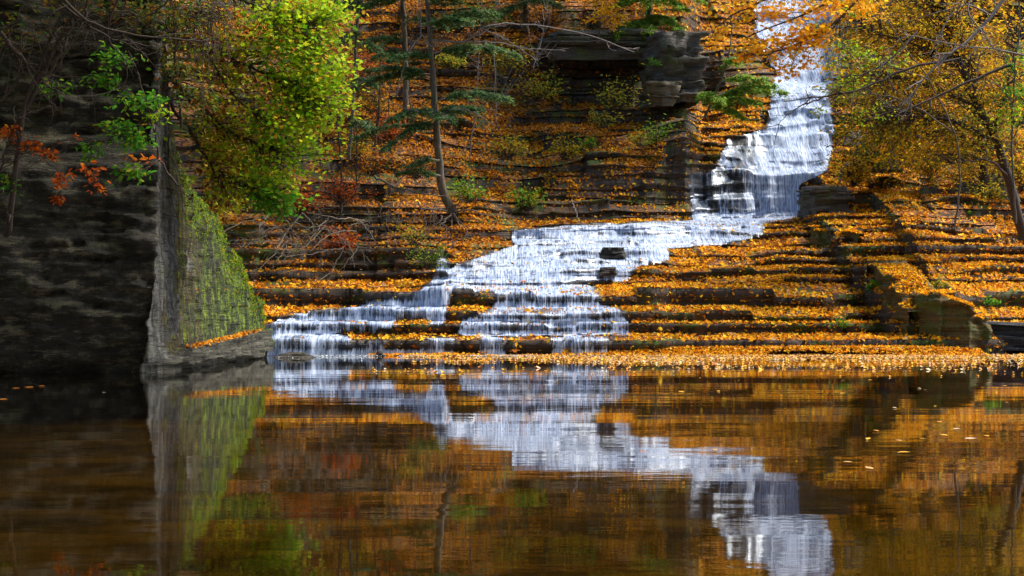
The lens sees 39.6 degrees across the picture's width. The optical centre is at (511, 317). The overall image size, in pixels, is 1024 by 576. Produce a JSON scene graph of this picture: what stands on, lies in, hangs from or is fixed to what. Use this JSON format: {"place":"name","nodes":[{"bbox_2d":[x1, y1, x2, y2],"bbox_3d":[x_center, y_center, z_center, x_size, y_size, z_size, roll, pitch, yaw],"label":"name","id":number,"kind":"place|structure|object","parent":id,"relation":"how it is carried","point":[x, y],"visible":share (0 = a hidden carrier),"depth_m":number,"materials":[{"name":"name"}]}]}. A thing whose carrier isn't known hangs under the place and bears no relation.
{"place":"outdoors","nodes":[
{"label":"outdoors","id":0,"kind":"place"},
{"bbox_2d":[0,0,273,372],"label":"cliff","id":1,"kind":"structure","parent":0,"point":[112,289],"depth_m":20.80,"materials":[{"name":"grey stone"}]},
{"bbox_2d":[0,113,162,241],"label":"creeper","id":2,"kind":"object","parent":1,"relation":"on","point":[42,152],"visible":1,"depth_m":19.14,"materials":[{"name":"red plant"}]},
{"bbox_2d":[0,40,193,195],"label":"sapling","id":3,"kind":"object","parent":1,"relation":"on","point":[136,139],"visible":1,"depth_m":19.48,"materials":[{"name":"green plant"}]},
{"bbox_2d":[0,0,214,237],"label":"bare shrub","id":4,"kind":"object","parent":1,"relation":"on","point":[37,79],"visible":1,"depth_m":19.06,"materials":[{"name":"brown plant"}]},
{"bbox_2d":[0,0,226,132],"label":"vine","id":5,"kind":"object","parent":1,"relation":"hanging from","point":[116,20],"visible":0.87,"depth_m":20.16,"materials":[{"name":"green plant"}]},
{"bbox_2d":[152,0,239,110],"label":"root tangle","id":6,"kind":"object","parent":1,"relation":"hanging from","point":[211,18],"visible":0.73,"depth_m":20.89,"materials":[{"name":"brown plant"}]},
{"bbox_2d":[185,328,262,348],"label":"ledge leaves","id":7,"kind":"object","parent":1,"relation":"on","point":[224,338],"visible":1,"depth_m":23.83,"materials":[{"name":"orange plant"}]},
{"bbox_2d":[176,151,275,342],"bbox_3d":[-5.061,-0.991,26.030,0.617,3.327,6.964,0,0,0],"label":"moss","id":8,"kind":"object","parent":1,"relation":"on","point":[249,286],"visible":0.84,"depth_m":25.45,"materials":[{"name":"green plant"}]},
{"bbox_2d":[161,0,369,226],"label":"maple tree","id":9,"kind":"object","parent":1,"relation":"on","point":[298,22],"visible":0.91,"depth_m":21.95,"materials":[{"name":"green plant"}]},
{"bbox_2d":[0,353,1023,575],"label":"water","id":10,"kind":"structure","parent":0,"point":[337,465],"depth_m":7.50,"materials":[{"name":"brown liquid"}]},
{"bbox_2d":[273,352,315,357],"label":"stream rock","id":11,"kind":"object","parent":10,"relation":"in","point":[296,355],"visible":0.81,"depth_m":28.56,"materials":[{"name":"grey stone"}]},
{"bbox_2d":[375,350,383,355],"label":"stream rock","id":12,"kind":"object","parent":10,"relation":"on","point":[379,352],"visible":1,"depth_m":29.43,"materials":[{"name":"grey stone"}]},
{"bbox_2d":[278,354,614,359],"bbox_3d":[-1.389,0.776,28.185,6.779,0.060,3.091,0,0,0],"label":"foam","id":13,"kind":"object","parent":10,"relation":"on","point":[415,355],"visible":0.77,"depth_m":29.22,"materials":[{"name":"white liquid"}]},
{"bbox_2d":[367,344,989,355],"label":"leaf bank","id":14,"kind":"structure","parent":10,"relation":"on","point":[692,350],"depth_m":29.95,"materials":[{"name":"orange plant"}]},
{"bbox_2d":[371,353,1023,376],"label":"floating leaves","id":15,"kind":"object","parent":10,"relation":"on","point":[595,358],"visible":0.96,"depth_m":27.53,"materials":[{"name":"orange plant"}]},
{"bbox_2d":[987,321,1023,350],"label":"shale ledge","id":16,"kind":"object","parent":10,"relation":"on","point":[1012,333],"visible":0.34,"depth_m":31.18,"materials":[{"name":"grey stone"}]},
{"bbox_2d":[267,0,842,355],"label":"waterfall","id":17,"kind":"structure","parent":0,"point":[802,149],"depth_m":35.19,"materials":[{"name":"white liquid"}]},
{"bbox_2d":[166,0,1023,355],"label":"terrain","id":18,"kind":"structure","parent":0,"point":[674,176],"depth_m":36.56,"materials":[{"name":"brown stone"}]},
{"bbox_2d":[220,169,275,215],"bbox_3d":[-6.214,-2.961,33.411,1.537,1.122,1.134,0,0,-33],"label":"bush","id":19,"kind":"object","parent":18,"relation":"on","point":[248,211],"visible":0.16,"depth_m":33.39,"materials":[{"name":"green plant"}]},
{"bbox_2d":[277,177,330,213],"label":"bush","id":20,"kind":"object","parent":18,"relation":"on","point":[303,205],"visible":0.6,"depth_m":34.42,"materials":[{"name":"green plant"}]},
{"bbox_2d":[224,203,409,284],"bbox_3d":[-4.585,-1.660,32.741,4.716,2.002,2.893,0,0,20],"label":"brush heap","id":21,"kind":"object","parent":18,"relation":"on","point":[293,234],"visible":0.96,"depth_m":32.79,"materials":[{"name":"brown plant"}]},
{"bbox_2d":[327,69,345,223],"bbox_3d":[-4.556,-4.381,35.770,0.561,4.019,1.067,0,0,18],"label":"bare sapling","id":22,"kind":"object","parent":18,"relation":"on","point":[341,171],"visible":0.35,"depth_m":35.97,"materials":[{"name":"brown plant"}]},
{"bbox_2d":[322,28,358,156],"bbox_3d":[-4.659,-5.816,38.697,1.348,3.939,1.171,0,0,23],"label":"bare sapling","id":23,"kind":"object","parent":18,"relation":"on","point":[336,127],"visible":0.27,"depth_m":38.48,"materials":[{"name":"brown plant"}]},
{"bbox_2d":[303,162,378,206],"bbox_3d":[-4.239,-3.273,35.026,1.766,1.074,0.999,0,0,20],"label":"bush","id":24,"kind":"object","parent":18,"relation":"on","point":[339,197],"visible":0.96,"depth_m":35.05,"materials":[{"name":"red plant"}]},
{"bbox_2d":[314,223,367,252],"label":"bush","id":25,"kind":"object","parent":18,"relation":"on","point":[336,238],"visible":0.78,"depth_m":33.77,"materials":[{"name":"red plant"}]},
{"bbox_2d":[322,127,386,160],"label":"bush","id":26,"kind":"object","parent":18,"relation":"on","point":[354,148],"visible":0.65,"depth_m":37.79,"materials":[{"name":"orange plant"}]},
{"bbox_2d":[349,107,375,202],"bbox_3d":[-3.930,-3.371,36.667,0.898,4.100,0.499,0,0,31],"label":"bare sapling","id":27,"kind":"object","parent":18,"relation":"on","point":[355,171],"visible":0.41,"depth_m":36.63,"materials":[{"name":"brown plant"}]},
{"bbox_2d":[335,0,390,159],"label":"hemlock tree","id":28,"kind":"object","parent":18,"relation":"on","point":[369,44],"visible":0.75,"depth_m":36.84,"materials":[{"name":"green plant"}]},
{"bbox_2d":[331,34,401,80],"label":"bush","id":29,"kind":"object","parent":18,"relation":"on","point":[368,64],"visible":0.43,"depth_m":41.31,"materials":[{"name":"green plant"}]},
{"bbox_2d":[341,138,401,176],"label":"bush","id":30,"kind":"object","parent":18,"relation":"on","point":[373,168],"visible":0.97,"depth_m":36.84,"materials":[{"name":"orange plant"}]},
{"bbox_2d":[339,73,409,115],"bbox_3d":[-3.900,-6.243,39.716,2.124,1.196,1.081,0,0,0],"label":"bush","id":31,"kind":"object","parent":18,"relation":"on","point":[368,107],"visible":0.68,"depth_m":39.81,"materials":[{"name":"green plant"}]},
{"bbox_2d":[370,32,385,157],"bbox_3d":[-3.522,-5.813,37.188,0.503,3.328,0.675,0,0,0],"label":"bare sapling","id":32,"kind":"object","parent":18,"relation":"on","point":[378,116],"visible":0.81,"depth_m":37.38,"materials":[{"name":"brown plant"}]},
{"bbox_2d":[348,107,418,144],"bbox_3d":[-3.409,-5.140,38.184,2.003,1.044,1.082,0,0,0],"label":"bush","id":33,"kind":"object","parent":18,"relation":"on","point":[391,133],"visible":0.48,"depth_m":38.30,"materials":[{"name":"orange plant"}]},
{"bbox_2d":[307,198,467,275],"bbox_3d":[-3.017,-1.969,34.346,4.075,1.940,1.134,0,0,0],"label":"root tangle","id":34,"kind":"object","parent":18,"relation":"hanging from","point":[433,220],"visible":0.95,"depth_m":34.30,"materials":[{"name":"brown plant"}]},
{"bbox_2d":[370,6,425,170],"bbox_3d":[-3.031,-6.308,38.316,1.721,4.920,1.425,0,0,0],"label":"bare sapling","id":35,"kind":"object","parent":18,"relation":"on","point":[387,116],"visible":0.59,"depth_m":38.38,"materials":[{"name":"brown plant"}]},
{"bbox_2d":[354,0,448,109],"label":"hemlock tree","id":36,"kind":"object","parent":18,"relation":"on","point":[391,38],"visible":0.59,"depth_m":39.98,"materials":[{"name":"green plant"}]},
{"bbox_2d":[387,221,432,245],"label":"shrub","id":37,"kind":"object","parent":18,"relation":"on","point":[410,238],"visible":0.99,"depth_m":34.18,"materials":[{"name":"yellow plant"}]},
{"bbox_2d":[395,2,426,157],"bbox_3d":[-2.732,-6.569,38.295,0.998,4.576,1.216,0,0,-17],"label":"bare sapling","id":38,"kind":"object","parent":18,"relation":"on","point":[412,64],"visible":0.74,"depth_m":38.28,"materials":[{"name":"brown plant"}]},
{"bbox_2d":[386,138,443,179],"bbox_3d":[-2.563,-4.195,37.401,1.534,1.074,1.122,0,0,-20],"label":"bush","id":39,"kind":"object","parent":18,"relation":"on","point":[417,176],"visible":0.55,"depth_m":37.42,"materials":[{"name":"orange plant"}]},
{"bbox_2d":[406,240,447,269],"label":"shrub","id":40,"kind":"object","parent":18,"relation":"on","point":[428,265],"visible":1,"depth_m":33.26,"materials":[{"name":"green plant"}]},
{"bbox_2d":[351,0,522,213],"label":"hemlock tree","id":41,"kind":"object","parent":18,"relation":"on","point":[457,19],"visible":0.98,"depth_m":35.51,"materials":[{"name":"green plant"}]},
{"bbox_2d":[388,0,433,97],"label":"dead branch","id":42,"kind":"object","parent":41,"relation":"attached to","point":[431,46],"visible":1,"depth_m":35.29,"materials":[{"name":"brown wood"}]},
{"bbox_2d":[361,79,494,125],"bbox_3d":[-2.059,-5.308,35.229,3.491,1.202,1.160,0,0,0],"label":"dead branch","id":43,"kind":"object","parent":41,"relation":"attached to","point":[424,108],"visible":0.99,"depth_m":35.04,"materials":[{"name":"brown wood"}]},
{"bbox_2d":[433,21,638,66],"bbox_3d":[0.551,-6.738,35.077,5.181,1.269,0.758,0,0,6],"label":"dead branch","id":44,"kind":"object","parent":41,"relation":"attached to","point":[476,33],"visible":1,"depth_m":35.04,"materials":[{"name":"grey wood"}]},
{"bbox_2d":[435,46,466,70],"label":"bush","id":45,"kind":"object","parent":18,"relation":"on","point":[450,63],"visible":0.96,"depth_m":37.40,"materials":[{"name":"yellow plant"}]},
{"bbox_2d":[422,191,487,235],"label":"tree roots","id":46,"kind":"object","parent":18,"relation":"on","point":[451,215],"visible":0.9,"depth_m":36.05,"materials":[{"name":"brown plant"}]},
{"bbox_2d":[427,20,505,60],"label":"bush","id":47,"kind":"object","parent":18,"relation":"on","point":[463,36],"visible":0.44,"depth_m":42.98,"materials":[{"name":"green plant"}]},
{"bbox_2d":[447,175,490,203],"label":"bush","id":48,"kind":"object","parent":18,"relation":"on","point":[467,198],"visible":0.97,"depth_m":36.42,"materials":[{"name":"green plant"}]},
{"bbox_2d":[466,0,495,159],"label":"bare sapling","id":49,"kind":"object","parent":18,"relation":"on","point":[477,76],"visible":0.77,"depth_m":38.38,"materials":[{"name":"brown wood"}]},
{"bbox_2d":[435,0,528,32],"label":"bush","id":50,"kind":"object","parent":18,"relation":"on","point":[477,21],"visible":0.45,"depth_m":44.29,"materials":[{"name":"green plant"}]},
{"bbox_2d":[480,0,525,122],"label":"bare sapling","id":51,"kind":"object","parent":18,"relation":"on","point":[496,105],"visible":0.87,"depth_m":38.42,"materials":[{"name":"brown wood"}]},
{"bbox_2d":[476,127,539,161],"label":"bush","id":52,"kind":"object","parent":18,"relation":"on","point":[506,153],"visible":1,"depth_m":39.48,"materials":[{"name":"green plant"}]},
{"bbox_2d":[479,34,545,75],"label":"bush","id":53,"kind":"object","parent":18,"relation":"on","point":[512,72],"visible":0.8,"depth_m":42.45,"materials":[{"name":"green plant"}]},
{"bbox_2d":[504,182,547,207],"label":"bush","id":54,"kind":"object","parent":18,"relation":"on","point":[522,197],"visible":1,"depth_m":38.24,"materials":[{"name":"green plant"}]},
{"bbox_2d":[497,0,565,32],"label":"hemlock tree","id":55,"kind":"object","parent":18,"relation":"on","point":[524,4],"visible":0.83,"depth_m":45.23,"materials":[{"name":"green plant"}]},
{"bbox_2d":[509,62,568,102],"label":"bush","id":56,"kind":"object","parent":18,"relation":"on","point":[540,94],"visible":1,"depth_m":42.16,"materials":[{"name":"green plant"}]},
{"bbox_2d":[528,0,554,68],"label":"bare sapling","id":57,"kind":"object","parent":18,"relation":"on","point":[539,44],"visible":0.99,"depth_m":38.41,"materials":[{"name":"brown wood"}]},
{"bbox_2d":[514,0,576,33],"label":"bush","id":58,"kind":"object","parent":18,"relation":"on","point":[546,20],"visible":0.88,"depth_m":44.98,"materials":[{"name":"orange plant"}]},
{"bbox_2d":[537,130,588,160],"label":"bush","id":59,"kind":"object","parent":18,"relation":"on","point":[569,153],"visible":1,"depth_m":39.84,"materials":[{"name":"green plant"}]},
{"bbox_2d":[576,133,597,149],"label":"fern","id":60,"kind":"object","parent":18,"relation":"on","point":[592,142],"visible":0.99,"depth_m":40.09,"materials":[{"name":"green plant"}]},
{"bbox_2d":[535,28,657,66],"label":"overhanging ledge","id":61,"kind":"object","parent":18,"relation":"on","point":[581,46],"visible":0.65,"depth_m":43.32,"materials":[{"name":"grey stone"}]},
{"bbox_2d":[581,0,636,42],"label":"yellow sapling","id":62,"kind":"object","parent":61,"relation":"on","point":[605,9],"visible":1,"depth_m":41.99,"materials":[{"name":"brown plant"}]},
{"bbox_2d":[597,267,616,275],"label":"stream rock","id":63,"kind":"object","parent":18,"relation":"on","point":[605,271],"visible":1,"depth_m":33.03,"materials":[{"name":"grey stone"}]},
{"bbox_2d":[588,102,630,128],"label":"shrub","id":64,"kind":"object","parent":18,"relation":"on","point":[606,123],"visible":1,"depth_m":40.89,"materials":[{"name":"green plant"}]},
{"bbox_2d":[201,0,1023,353],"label":"leaf litter","id":65,"kind":"object","parent":18,"relation":"on","point":[619,288],"visible":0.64,"depth_m":36.18,"materials":[{"name":"orange plant"}]},
{"bbox_2d":[373,175,449,197],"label":"dead branch","id":66,"kind":"object","parent":65,"relation":"on","point":[384,181],"visible":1,"depth_m":35.92,"materials":[{"name":"brown wood"}]},
{"bbox_2d":[600,247,625,257],"bbox_3d":[2.469,-1.582,34.604,0.642,0.272,0.566,0,1,12],"label":"stream rock","id":67,"kind":"object","parent":18,"relation":"on","point":[612,252],"visible":1,"depth_m":34.39,"materials":[{"name":"grey stone"}]},
{"bbox_2d":[588,74,650,109],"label":"shrub","id":68,"kind":"object","parent":18,"relation":"on","point":[621,94],"visible":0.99,"depth_m":41.43,"materials":[{"name":"green plant"}]},
{"bbox_2d":[626,126,650,146],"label":"fern","id":69,"kind":"object","parent":18,"relation":"on","point":[634,139],"visible":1,"depth_m":39.91,"materials":[{"name":"green plant"}]},
{"bbox_2d":[634,113,680,144],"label":"bush","id":70,"kind":"object","parent":18,"relation":"on","point":[658,135],"visible":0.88,"depth_m":40.41,"materials":[{"name":"green plant"}]},
{"bbox_2d":[641,81,682,107],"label":"overhanging rock","id":71,"kind":"object","parent":18,"relation":"on","point":[662,94],"visible":0.99,"depth_m":42.02,"materials":[{"name":"grey stone"}]},
{"bbox_2d":[637,29,710,109],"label":"rock pillar","id":72,"kind":"object","parent":18,"relation":"on","point":[677,55],"visible":0.75,"depth_m":42.50,"materials":[{"name":"grey stone"}]},
{"bbox_2d":[641,56,661,67],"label":"fern","id":73,"kind":"object","parent":72,"relation":"on","point":[650,61],"visible":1,"depth_m":41.35,"materials":[{"name":"green plant"}]},
{"bbox_2d":[603,0,707,40],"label":"hemlock tree","id":74,"kind":"object","parent":72,"relation":"on","point":[649,21],"visible":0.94,"depth_m":43.65,"materials":[{"name":"green plant"}]},
{"bbox_2d":[694,0,789,122],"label":"hemlock tree","id":75,"kind":"object","parent":18,"relation":"on","point":[722,101],"visible":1,"depth_m":40.49,"materials":[{"name":"green plant"}]},
{"bbox_2d":[796,186,854,218],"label":"shale block","id":76,"kind":"structure","parent":18,"relation":"on","point":[813,200],"depth_m":37.50,"materials":[{"name":"grey stone"}]},
{"bbox_2d":[817,296,837,311],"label":"shrub","id":77,"kind":"object","parent":18,"relation":"on","point":[827,306],"visible":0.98,"depth_m":31.77,"materials":[{"name":"brown plant"}]},
{"bbox_2d":[809,227,863,247],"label":"rock wall","id":78,"kind":"structure","parent":18,"relation":"on","point":[818,238],"depth_m":35.79,"materials":[{"name":"stone"}]},
{"bbox_2d":[825,315,852,330],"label":"moss clump","id":79,"kind":"object","parent":18,"relation":"on","point":[839,324],"visible":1,"depth_m":30.83,"materials":[{"name":"green plant"}]},
{"bbox_2d":[839,162,857,176],"bbox_3d":[9.141,-4.024,38.601,0.524,0.414,0.408,1,3,6],"label":"boulder","id":80,"kind":"object","parent":18,"relation":"on","point":[847,174],"visible":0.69,"depth_m":38.46,"materials":[{"name":"stone"}]},
{"bbox_2d":[842,132,861,147],"bbox_3d":[9.482,-4.961,39.493,0.614,0.421,0.500,4,2,11],"label":"boulder","id":81,"kind":"object","parent":18,"relation":"on","point":[847,139],"visible":0.42,"depth_m":39.35,"materials":[{"name":"grey stone"}]},
{"bbox_2d":[831,156,882,187],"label":"bush","id":82,"kind":"object","parent":18,"relation":"on","point":[855,181],"visible":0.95,"depth_m":38.22,"materials":[{"name":"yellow plant"}]},
{"bbox_2d":[705,0,1023,83],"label":"orange maple","id":83,"kind":"object","parent":18,"relation":"on","point":[805,34],"visible":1,"depth_m":28.82,"materials":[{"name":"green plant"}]},
{"bbox_2d":[853,139,876,164],"bbox_3d":[9.630,-4.509,38.606,0.781,0.676,0.663,1,-1,17],"label":"boulder","id":84,"kind":"object","parent":18,"relation":"on","point":[863,155],"visible":0.2,"depth_m":38.40,"materials":[{"name":"stone"}]},
{"bbox_2d":[788,0,960,228],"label":"green tree","id":85,"kind":"object","parent":18,"relation":"on","point":[855,53],"visible":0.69,"depth_m":32.08,"materials":[{"name":"brown plant"}]},
{"bbox_2d":[754,0,1011,156],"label":"dead tree","id":86,"kind":"object","parent":18,"relation":"on","point":[974,80],"visible":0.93,"depth_m":30.98,"materials":[{"name":"brown wood"}]},
{"bbox_2d":[871,151,902,172],"bbox_3d":[10.091,-4.202,38.296,0.870,0.587,0.652,-1,0,-6],"label":"boulder","id":87,"kind":"object","parent":18,"relation":"on","point":[892,170],"visible":0.31,"depth_m":38.09,"materials":[{"name":"stone"}]},
{"bbox_2d":[765,0,1023,235],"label":"golden tree","id":88,"kind":"object","parent":18,"relation":"on","point":[925,120],"visible":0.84,"depth_m":33.57,"materials":[{"name":"yellow plant"}]},
{"bbox_2d":[873,133,921,157],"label":"bush","id":89,"kind":"object","parent":18,"relation":"on","point":[904,148],"visible":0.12,"depth_m":38.44,"materials":[{"name":"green plant"}]},
{"bbox_2d":[863,259,934,335],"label":"rock wall","id":90,"kind":"structure","parent":18,"relation":"on","point":[893,297],"depth_m":31.84,"materials":[{"name":"brown stone"}]},
{"bbox_2d":[864,279,880,290],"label":"fern","id":91,"kind":"object","parent":90,"relation":"on","point":[872,285],"visible":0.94,"depth_m":32.53,"materials":[{"name":"green plant"}]},
{"bbox_2d":[816,0,1023,196],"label":"golden tree","id":92,"kind":"object","parent":18,"relation":"on","point":[982,173],"visible":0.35,"depth_m":37.43,"materials":[{"name":"yellow plant"}]},
{"bbox_2d":[891,145,954,176],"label":"bush","id":93,"kind":"object","parent":18,"relation":"on","point":[925,165],"visible":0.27,"depth_m":37.96,"materials":[{"name":"yellow plant"}]},
{"bbox_2d":[915,186,940,196],"bbox_3d":[10.995,-3.176,37.597,1.000,0.622,0.881,2,2,-10],"label":"boulder","id":94,"kind":"object","parent":18,"relation":"on","point":[933,190],"visible":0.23,"depth_m":37.39,"materials":[{"name":"grey stone"}]},
{"bbox_2d":[932,274,952,288],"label":"fern","id":95,"kind":"object","parent":18,"relation":"on","point":[937,282],"visible":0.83,"depth_m":32.24,"materials":[{"name":"green plant"}]},
{"bbox_2d":[911,291,992,353],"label":"rock wall","id":96,"kind":"structure","parent":18,"relation":"on","point":[939,315],"depth_m":30.71,"materials":[{"name":"stone"}]},
{"bbox_2d":[808,224,991,319],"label":"wall leaves","id":97,"kind":"object","parent":96,"relation":"on","point":[923,290],"visible":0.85,"depth_m":31.71,"materials":[{"name":"orange plant"}]},
{"bbox_2d":[881,0,1023,121],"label":"dead tree","id":98,"kind":"object","parent":18,"relation":"on","point":[954,49],"visible":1,"depth_m":30.21,"materials":[{"name":"brown wood"}]},
{"bbox_2d":[948,183,980,196],"bbox_3d":[11.966,-3.181,37.512,1.276,0.756,0.983,-1,0,-12],"label":"boulder","id":99,"kind":"object","parent":18,"relation":"on","point":[953,191],"visible":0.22,"depth_m":37.24,"materials":[{"name":"stone"}]},
{"bbox_2d":[956,174,1009,204],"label":"bush","id":100,"kind":"object","parent":18,"relation":"on","point":[991,193],"visible":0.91,"depth_m":36.72,"materials":[{"name":"yellow plant"}]},
{"bbox_2d":[983,295,1000,306],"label":"fern","id":101,"kind":"object","parent":18,"relation":"on","point":[992,301],"visible":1,"depth_m":32.51,"materials":[{"name":"green plant"}]},
{"bbox_2d":[972,1,1023,223],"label":"green tree","id":102,"kind":"object","parent":18,"relation":"on","point":[1016,93],"visible":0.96,"depth_m":31.19,"materials":[{"name":"brown plant"}]},
{"bbox_2d":[980,173,1020,201],"bbox_3d":[12.766,-3.398,37.423,1.157,0.840,0.943,0,-4,8],"label":"boulder","id":103,"kind":"object","parent":18,"relation":"on","point":[994,179],"visible":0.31,"depth_m":37.10,"materials":[{"name":"stone"}]},
{"bbox_2d":[978,146,1023,183],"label":"bush","id":104,"kind":"object","parent":18,"relation":"on","point":[1015,169],"visible":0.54,"depth_m":37.37,"materials":[{"name":"yellow plant"}]}
]}

